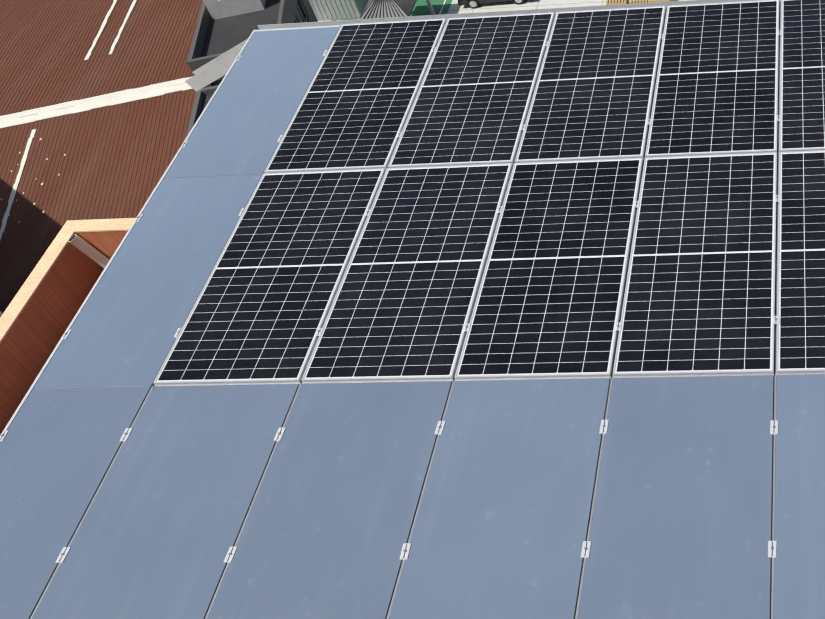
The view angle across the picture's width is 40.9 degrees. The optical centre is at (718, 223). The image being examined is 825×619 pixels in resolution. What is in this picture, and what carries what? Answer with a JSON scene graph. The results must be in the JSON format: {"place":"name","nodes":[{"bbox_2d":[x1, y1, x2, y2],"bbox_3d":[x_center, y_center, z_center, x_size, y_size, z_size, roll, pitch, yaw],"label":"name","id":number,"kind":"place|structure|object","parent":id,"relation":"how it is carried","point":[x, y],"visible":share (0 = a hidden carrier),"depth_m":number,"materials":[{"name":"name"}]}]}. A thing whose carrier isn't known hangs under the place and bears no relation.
{"place":"outdoors","nodes":[
{"label":"outdoors","id":0,"kind":"place"},
{"bbox_2d":[0,0,202,312],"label":"tiled roof","id":1,"kind":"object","parent":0,"point":[97,98],"visible":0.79,"depth_m":52.14,"materials":[{"name":"brown tile"}]},
{"bbox_2d":[0,216,240,434],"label":"annex walls","id":2,"kind":"structure","parent":0,"point":[41,310],"depth_m":16.04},
{"bbox_2d":[68,234,108,267],"bbox_3d":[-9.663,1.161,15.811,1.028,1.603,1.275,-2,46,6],"label":"fluorescent light","id":3,"kind":"object","parent":2,"relation":"attached to","point":[89,250],"visible":0.5,"depth_m":15.81,"materials":[{"name":"white plastic"}]},
{"bbox_2d":[187,0,317,87],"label":"alley house walls","id":4,"kind":"structure","parent":0,"point":[213,39],"depth_m":51.74,"materials":[{"name":"grey concrete"}]},
{"bbox_2d":[203,0,265,19],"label":"house stair walls","id":5,"kind":"structure","parent":4,"relation":"on","point":[218,9],"depth_m":52.33,"materials":[{"name":"white concrete"}]},
{"bbox_2d":[185,64,320,199],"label":"alley house walls","id":6,"kind":"structure","parent":0,"point":[203,96],"depth_m":43.93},
{"bbox_2d":[3,2,805,618],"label":"mounting rails","id":7,"kind":"object","parent":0,"point":[775,374],"visible":0.19,"depth_m":7.29,"materials":[{"name":"silver metal"}]},
{"bbox_2d":[0,30,781,562],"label":"panel clamps","id":8,"kind":"object","parent":7,"relation":"attached to","point":[586,546],"visible":1,"depth_m":7.17,"materials":[{"name":"silver metal"}]},
{"bbox_2d":[515,6,665,162],"bbox_3d":[-1.154,-1.363,9.710,1.134,0.035,2.278,-2,46,6],"label":"solar panel","id":9,"kind":"object","parent":7,"relation":"on","point":[592,97],"visible":0.98,"depth_m":9.60,"materials":[{"name":"glass"}]},
{"bbox_2d":[645,0,778,157],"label":"solar panel","id":10,"kind":"object","parent":7,"relation":"on","point":[716,90],"visible":1,"depth_m":9.47,"materials":[{"name":"glass"}]},
{"bbox_2d":[779,0,824,151],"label":"solar panel","id":11,"kind":"object","parent":7,"relation":"on","point":[802,87],"visible":1,"depth_m":9.40,"materials":[{"name":"glass"}]},
{"bbox_2d":[388,12,554,167],"bbox_3d":[-2.301,-1.323,9.833,1.134,0.035,2.278,-2,46,6],"label":"solar panel","id":12,"kind":"object","parent":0,"point":[472,102],"visible":1,"depth_m":9.72,"materials":[{"name":"glass"}]},
{"bbox_2d":[389,378,609,618],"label":"cover sheet","id":13,"kind":"object","parent":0,"point":[500,527],"visible":0.97,"depth_m":6.62,"materials":[{"name":"metal"}]},
{"bbox_2d":[318,0,686,21],"bbox_3d":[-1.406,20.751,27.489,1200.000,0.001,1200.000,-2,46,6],"label":"ground","id":14,"kind":"structure","parent":0,"point":[455,8],"depth_m":62.36,"materials":[{"name":"concrete"}]},
{"bbox_2d":[309,0,367,20],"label":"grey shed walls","id":15,"kind":"structure","parent":14,"relation":"on","point":[324,10],"depth_m":62.82,"materials":[{"name":"metal"}]},
{"bbox_2d":[330,0,451,45],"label":"court paint","id":16,"kind":"object","parent":14,"relation":"on","point":[421,7],"depth_m":63.23,"materials":[{"name":"green paint"}]},
{"bbox_2d":[360,0,434,18],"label":"corrugated roof","id":17,"kind":"structure","parent":14,"relation":"on","point":[373,9],"depth_m":57.89,"materials":[{"name":"metal"}]},
{"bbox_2d":[458,0,523,8],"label":"black sedan car","id":18,"kind":"object","parent":14,"relation":"on","point":[473,4],"visible":0.98,"depth_m":62.35,"materials":[{"name":"black paint"}]},
{"bbox_2d":[606,0,670,4],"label":"pallet stacks","id":19,"kind":"object","parent":14,"relation":"on","point":[612,2],"visible":0.27,"depth_m":60.28,"materials":[{"name":"brown wood"}]},
{"bbox_3d":[0.256,13.561,16.705,11.278,25.004,13.426,-2,46,6],"label":"solar panel","id":20,"kind":"object","parent":14,"relation":"on","visible":0},
{"bbox_2d":[0,386,150,618],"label":"cover sheet","id":21,"kind":"object","parent":20,"relation":"on","point":[59,447],"visible":1,"depth_m":7.16,"materials":[{"name":"grey metal"}]},
{"bbox_2d":[34,175,261,387],"bbox_3d":[-4.616,0.399,8.469,0.944,0.006,2.290,-2,46,6],"label":"cover sheet","id":22,"kind":"object","parent":20,"relation":"on","point":[130,320],"visible":1,"depth_m":8.35,"materials":[{"name":"metal"}]},
{"bbox_2d":[32,384,298,618],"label":"cover sheet","id":23,"kind":"object","parent":20,"relation":"on","point":[156,535],"visible":0.97,"depth_m":6.86,"materials":[{"name":"grey metal"}]},
{"bbox_2d":[164,27,339,177],"bbox_3d":[-4.501,-1.245,10.071,0.944,0.006,2.290,-2,46,6],"label":"cover sheet","id":24,"kind":"object","parent":20,"relation":"on","point":[244,122],"visible":0.98,"depth_m":9.97,"materials":[{"name":"metal"}]},
{"bbox_2d":[153,168,385,385],"bbox_3d":[-3.562,0.360,8.354,1.134,0.035,2.278,-2,46,6],"label":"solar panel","id":25,"kind":"object","parent":20,"relation":"on","point":[259,312],"visible":1,"depth_m":8.22,"materials":[{"name":"glass"}]},
{"bbox_2d":[207,381,451,618],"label":"cover sheet","id":26,"kind":"object","parent":20,"relation":"on","point":[326,530],"visible":0.97,"depth_m":6.74,"materials":[{"name":"grey metal"}]},
{"bbox_2d":[264,18,446,172],"bbox_3d":[-3.447,-1.284,9.955,1.134,0.035,2.278,-2,46,6],"label":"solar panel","id":27,"kind":"object","parent":20,"relation":"on","point":[352,112],"visible":1,"depth_m":9.84,"materials":[{"name":"glass"}]},
{"bbox_2d":[301,163,512,382],"bbox_3d":[-2.415,0.321,8.231,1.134,0.035,2.278,-2,46,6],"label":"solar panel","id":28,"kind":"object","parent":20,"relation":"on","point":[402,306],"visible":1,"depth_m":8.10,"materials":[{"name":"glass"}]},
{"bbox_2d":[185,0,780,91],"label":"roof gutter","id":29,"kind":"object","parent":20,"relation":"attached to","point":[213,70],"visible":0.38,"depth_m":10.96,"materials":[{"name":"metal"}]},
{"bbox_2d":[454,158,642,379],"bbox_3d":[-1.268,0.282,8.109,1.134,0.035,2.278,-2,46,6],"label":"solar panel","id":30,"kind":"object","parent":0,"point":[548,303],"visible":1,"depth_m":7.97,"materials":[{"name":"glass"}]},
{"bbox_2d":[577,375,772,618],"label":"cover sheet","id":31,"kind":"object","parent":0,"point":[681,524],"visible":1,"depth_m":6.50,"materials":[{"name":"metal"}]},
{"bbox_2d":[613,152,776,376],"bbox_3d":[-0.122,0.243,7.987,1.134,0.035,2.278,-2,46,6],"label":"solar panel","id":32,"kind":"object","parent":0,"point":[699,297],"visible":1,"depth_m":7.85,"materials":[{"name":"glass"}]},
{"bbox_2d":[774,374,824,618],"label":"cover sheet","id":33,"kind":"object","parent":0,"point":[799,575],"visible":1,"depth_m":6.44,"materials":[{"name":"metal"}]},
{"bbox_2d":[776,150,824,373],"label":"solar panel","id":34,"kind":"object","parent":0,"point":[801,286],"visible":1,"depth_m":7.79,"materials":[{"name":"glass"}]}
]}

